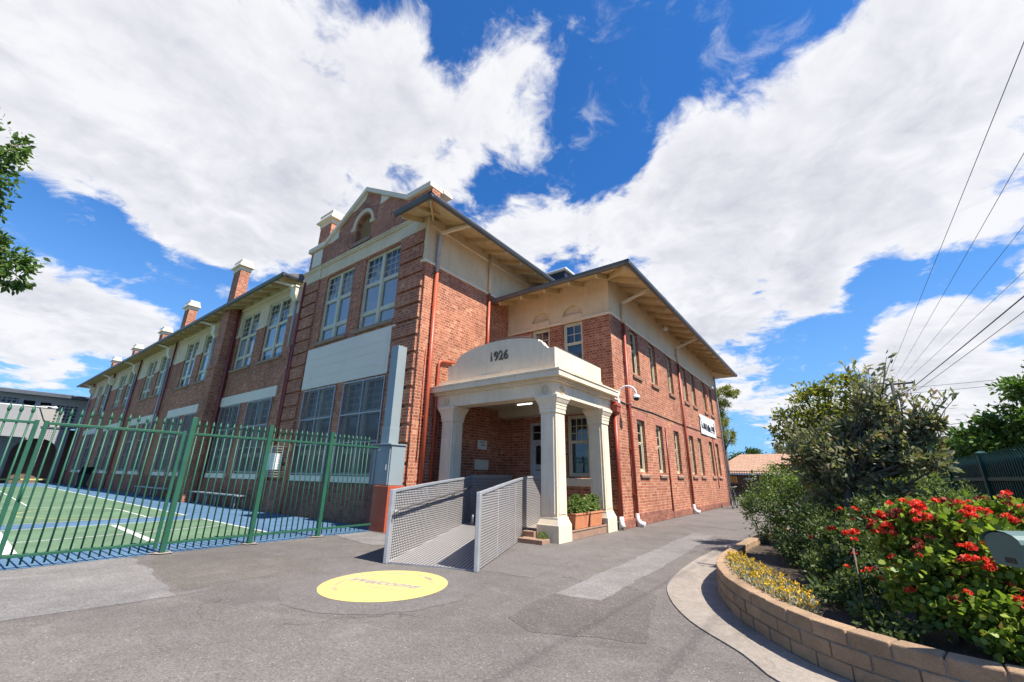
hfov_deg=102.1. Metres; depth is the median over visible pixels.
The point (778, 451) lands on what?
tree
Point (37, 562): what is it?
court
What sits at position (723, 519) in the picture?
paving
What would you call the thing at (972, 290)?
power line
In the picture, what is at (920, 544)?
geranium
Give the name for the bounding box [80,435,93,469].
window
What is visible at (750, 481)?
steel fence
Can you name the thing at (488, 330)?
school building
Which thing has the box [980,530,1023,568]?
letterbox
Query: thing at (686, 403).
window
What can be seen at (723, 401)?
tree
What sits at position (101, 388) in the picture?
window
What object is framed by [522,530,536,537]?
step
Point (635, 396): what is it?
security camera
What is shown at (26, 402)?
window
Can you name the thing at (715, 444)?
window
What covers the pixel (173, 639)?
asphalt pavement
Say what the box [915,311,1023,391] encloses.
power line
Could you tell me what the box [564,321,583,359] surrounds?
window
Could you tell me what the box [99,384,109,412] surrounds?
window
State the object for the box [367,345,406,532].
electrical cabinet
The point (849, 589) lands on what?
understory shrub
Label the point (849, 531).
geranium
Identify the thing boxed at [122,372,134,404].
window
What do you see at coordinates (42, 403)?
window
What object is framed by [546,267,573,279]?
evaporative cooler
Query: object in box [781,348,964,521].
eucalyptus shrub
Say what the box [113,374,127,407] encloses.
window
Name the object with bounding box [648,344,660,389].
window
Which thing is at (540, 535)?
weed
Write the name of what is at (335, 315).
window
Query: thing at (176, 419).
window
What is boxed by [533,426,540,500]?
door
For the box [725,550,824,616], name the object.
everlasting daisies
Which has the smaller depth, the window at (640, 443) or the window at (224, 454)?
the window at (640, 443)
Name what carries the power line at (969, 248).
attached to the power pole
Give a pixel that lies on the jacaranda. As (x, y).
(1005, 430)
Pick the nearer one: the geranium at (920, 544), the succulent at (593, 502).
the geranium at (920, 544)
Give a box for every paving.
[0,557,175,620]
[679,510,774,528]
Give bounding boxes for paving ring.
[277,565,480,614]
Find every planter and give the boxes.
[567,511,588,529]
[588,510,602,526]
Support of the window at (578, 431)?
in the school building at (488, 330)
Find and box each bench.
[132,486,172,497]
[189,491,244,508]
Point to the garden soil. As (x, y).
(932, 639)
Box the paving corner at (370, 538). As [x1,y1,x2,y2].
[337,532,384,544]
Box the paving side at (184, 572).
[151,550,321,590]
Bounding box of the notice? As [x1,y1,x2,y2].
[477,440,486,449]
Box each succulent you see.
[567,494,590,513]
[585,493,602,510]
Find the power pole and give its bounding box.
[885,380,912,421]
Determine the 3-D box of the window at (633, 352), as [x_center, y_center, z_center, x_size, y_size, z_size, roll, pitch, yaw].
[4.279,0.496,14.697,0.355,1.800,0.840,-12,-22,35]
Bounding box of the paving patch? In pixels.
[508,586,656,642]
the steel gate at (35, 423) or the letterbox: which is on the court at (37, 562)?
the steel gate at (35, 423)
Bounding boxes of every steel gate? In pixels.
[0,402,39,528]
[0,407,186,565]
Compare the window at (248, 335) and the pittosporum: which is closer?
the pittosporum
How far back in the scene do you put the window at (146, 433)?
26.62 m
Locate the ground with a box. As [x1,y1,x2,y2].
[0,482,892,681]
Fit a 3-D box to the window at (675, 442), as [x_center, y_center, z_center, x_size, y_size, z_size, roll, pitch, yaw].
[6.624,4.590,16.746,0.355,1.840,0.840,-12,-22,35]
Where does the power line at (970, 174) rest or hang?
attached to the power pole
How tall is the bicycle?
1.044 m
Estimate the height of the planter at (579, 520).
0.350 m
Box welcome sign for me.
[317,570,447,601]
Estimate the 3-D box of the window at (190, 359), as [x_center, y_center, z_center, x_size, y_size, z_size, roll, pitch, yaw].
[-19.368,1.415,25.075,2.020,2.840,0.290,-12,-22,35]
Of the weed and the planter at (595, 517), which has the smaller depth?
the weed
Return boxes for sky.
[0,0,1023,457]
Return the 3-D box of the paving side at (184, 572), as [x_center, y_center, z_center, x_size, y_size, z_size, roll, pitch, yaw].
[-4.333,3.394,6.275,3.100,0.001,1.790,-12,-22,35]
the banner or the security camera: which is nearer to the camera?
the security camera
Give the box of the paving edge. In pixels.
[480,531,634,577]
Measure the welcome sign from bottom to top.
0.002 m
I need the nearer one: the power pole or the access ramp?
the access ramp
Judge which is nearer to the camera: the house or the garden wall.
the garden wall
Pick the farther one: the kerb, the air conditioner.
the air conditioner
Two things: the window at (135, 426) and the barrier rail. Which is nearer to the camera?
the window at (135, 426)
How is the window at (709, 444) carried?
in the school building at (488, 330)
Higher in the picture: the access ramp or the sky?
the sky
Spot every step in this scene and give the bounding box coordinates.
[518,536,549,544]
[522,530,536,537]
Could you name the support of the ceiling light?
attached to the school building at (488, 330)
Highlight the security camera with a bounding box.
[616,385,639,403]
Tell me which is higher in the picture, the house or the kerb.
the house
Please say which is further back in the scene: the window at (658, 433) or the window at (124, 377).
the window at (124, 377)
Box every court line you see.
[0,487,266,554]
[16,509,107,518]
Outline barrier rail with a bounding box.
[0,479,47,482]
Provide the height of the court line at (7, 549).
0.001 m
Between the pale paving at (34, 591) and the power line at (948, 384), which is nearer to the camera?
the pale paving at (34, 591)
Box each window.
[23,400,35,404]
[40,402,51,407]
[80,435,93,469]
[92,385,103,414]
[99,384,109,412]
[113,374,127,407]
[120,426,138,470]
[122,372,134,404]
[132,423,150,470]
[141,360,157,398]
[153,356,168,394]
[156,417,178,471]
[176,415,195,471]
[179,340,199,386]
[196,335,214,380]
[211,405,238,472]
[233,311,260,369]
[238,399,270,473]
[260,297,291,360]
[296,387,334,474]
[319,267,354,340]
[336,377,383,475]
[359,245,400,327]
[533,328,549,346]
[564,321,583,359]
[568,415,589,476]
[630,331,642,381]
[637,420,651,477]
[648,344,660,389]
[656,426,668,477]
[666,357,676,398]
[673,431,684,477]
[681,368,690,405]
[689,374,698,409]
[689,436,699,478]
[697,439,707,478]
[701,383,709,415]
[709,444,717,478]
[715,444,723,478]
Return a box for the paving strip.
[557,533,713,599]
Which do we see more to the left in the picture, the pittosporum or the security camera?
the security camera
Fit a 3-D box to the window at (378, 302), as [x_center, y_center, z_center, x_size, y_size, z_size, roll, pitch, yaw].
[-4.431,-1.782,14.305,2.000,2.780,0.290,-12,-22,35]
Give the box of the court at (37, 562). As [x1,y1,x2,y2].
[0,483,368,570]
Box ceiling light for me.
[516,401,533,405]
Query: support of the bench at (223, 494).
on the court at (37, 562)
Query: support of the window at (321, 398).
in the school building at (488, 330)
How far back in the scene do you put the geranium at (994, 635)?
2.74 m
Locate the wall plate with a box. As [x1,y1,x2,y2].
[474,459,488,469]
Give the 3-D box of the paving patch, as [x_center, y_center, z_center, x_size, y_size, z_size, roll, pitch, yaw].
[0.890,2.947,4.646,1.355,0.001,2.265,-6,-19,21]
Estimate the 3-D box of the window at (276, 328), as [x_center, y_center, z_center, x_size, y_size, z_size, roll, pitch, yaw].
[-10.545,-0.492,18.789,2.120,2.840,0.290,-12,-22,35]
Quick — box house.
[726,454,803,498]
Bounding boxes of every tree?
[0,114,50,295]
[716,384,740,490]
[728,446,766,460]
[767,441,787,453]
[921,426,966,460]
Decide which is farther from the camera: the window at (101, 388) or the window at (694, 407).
the window at (101, 388)
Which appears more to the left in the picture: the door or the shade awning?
the shade awning
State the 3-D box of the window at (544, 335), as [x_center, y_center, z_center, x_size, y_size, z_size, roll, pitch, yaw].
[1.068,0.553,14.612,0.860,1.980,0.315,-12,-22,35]
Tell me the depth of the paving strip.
6.30 m
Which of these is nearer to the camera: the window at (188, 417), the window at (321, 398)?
the window at (321, 398)
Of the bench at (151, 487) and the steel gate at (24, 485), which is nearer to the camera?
the steel gate at (24, 485)
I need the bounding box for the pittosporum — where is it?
[762,368,930,524]
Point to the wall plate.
(481, 464)
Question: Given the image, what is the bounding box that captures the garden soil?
[743,534,1023,667]
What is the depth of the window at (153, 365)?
29.84 m
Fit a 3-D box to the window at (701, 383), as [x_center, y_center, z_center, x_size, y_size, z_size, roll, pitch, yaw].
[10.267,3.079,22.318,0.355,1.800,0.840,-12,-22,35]
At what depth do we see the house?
34.43 m
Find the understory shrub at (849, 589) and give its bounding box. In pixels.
[764,484,933,644]
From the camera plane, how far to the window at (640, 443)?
13.87 m
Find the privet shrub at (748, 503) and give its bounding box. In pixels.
[731,461,843,543]
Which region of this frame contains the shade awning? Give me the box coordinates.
[0,403,47,483]
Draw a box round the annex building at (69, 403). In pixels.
[0,387,89,482]
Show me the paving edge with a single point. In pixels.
(530, 560)
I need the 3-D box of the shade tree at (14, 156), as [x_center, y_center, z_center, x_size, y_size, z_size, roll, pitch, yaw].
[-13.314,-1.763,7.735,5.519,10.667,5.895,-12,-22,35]
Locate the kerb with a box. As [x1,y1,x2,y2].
[667,538,852,681]
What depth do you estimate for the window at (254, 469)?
17.46 m
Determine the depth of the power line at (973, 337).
18.98 m
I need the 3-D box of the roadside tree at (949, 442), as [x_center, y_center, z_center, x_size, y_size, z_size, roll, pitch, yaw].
[22.169,6.241,20.063,5.267,4.116,2.970,-12,-22,35]
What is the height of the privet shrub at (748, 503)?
1.609 m
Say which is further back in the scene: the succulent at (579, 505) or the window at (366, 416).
the window at (366, 416)
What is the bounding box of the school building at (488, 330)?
[60,181,736,543]
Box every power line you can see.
[885,42,1023,382]
[893,153,1023,380]
[895,377,1018,388]
[897,296,1023,399]
[902,226,1023,377]
[905,276,1018,381]
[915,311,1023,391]
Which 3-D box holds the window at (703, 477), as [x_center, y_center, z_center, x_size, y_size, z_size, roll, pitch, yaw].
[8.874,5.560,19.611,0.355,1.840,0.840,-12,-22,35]
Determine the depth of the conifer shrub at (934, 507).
6.27 m
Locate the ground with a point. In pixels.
(496, 600)
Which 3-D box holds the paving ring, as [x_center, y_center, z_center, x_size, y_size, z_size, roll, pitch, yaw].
[-1.625,3.115,5.287,2.463,0.001,2.460,-12,-22,35]
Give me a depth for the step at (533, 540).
8.69 m
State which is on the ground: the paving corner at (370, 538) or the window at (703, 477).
the paving corner at (370, 538)
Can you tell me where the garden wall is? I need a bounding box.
[716,528,1023,681]
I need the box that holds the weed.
[537,531,547,538]
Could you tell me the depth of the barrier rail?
38.77 m
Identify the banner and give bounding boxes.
[699,414,715,437]
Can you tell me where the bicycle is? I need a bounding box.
[725,486,737,508]
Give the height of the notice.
0.290 m
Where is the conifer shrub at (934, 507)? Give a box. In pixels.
[873,465,987,512]
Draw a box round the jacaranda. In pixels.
[933,360,1023,462]
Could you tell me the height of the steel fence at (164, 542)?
2.300 m
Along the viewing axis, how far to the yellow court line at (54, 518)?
11.80 m
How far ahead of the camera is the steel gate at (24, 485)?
6.53 m
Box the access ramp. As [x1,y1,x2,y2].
[383,475,540,571]
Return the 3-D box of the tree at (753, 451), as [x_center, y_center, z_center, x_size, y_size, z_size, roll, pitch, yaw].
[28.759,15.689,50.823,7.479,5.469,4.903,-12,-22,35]
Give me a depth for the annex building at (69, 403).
41.06 m
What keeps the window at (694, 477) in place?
in the school building at (488, 330)
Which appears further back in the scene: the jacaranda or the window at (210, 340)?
the window at (210, 340)
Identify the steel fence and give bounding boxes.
[147,417,378,553]
[728,470,794,501]
[903,445,1023,508]
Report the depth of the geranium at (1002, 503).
3.45 m
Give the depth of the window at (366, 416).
12.99 m
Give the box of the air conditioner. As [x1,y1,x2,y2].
[259,446,285,476]
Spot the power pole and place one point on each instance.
(891, 385)
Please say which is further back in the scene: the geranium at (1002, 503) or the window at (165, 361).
the window at (165, 361)
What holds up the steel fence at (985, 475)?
on the ground
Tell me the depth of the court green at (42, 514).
10.65 m
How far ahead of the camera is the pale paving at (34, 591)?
4.95 m
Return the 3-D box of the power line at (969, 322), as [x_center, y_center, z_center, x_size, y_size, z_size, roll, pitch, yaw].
[17.756,-2.557,14.343,0.014,1.115,48.340,-11,-22,33]
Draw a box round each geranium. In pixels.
[808,504,917,620]
[866,495,1023,657]
[950,489,1023,611]
[978,595,1023,666]
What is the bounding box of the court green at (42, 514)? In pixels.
[0,487,266,555]

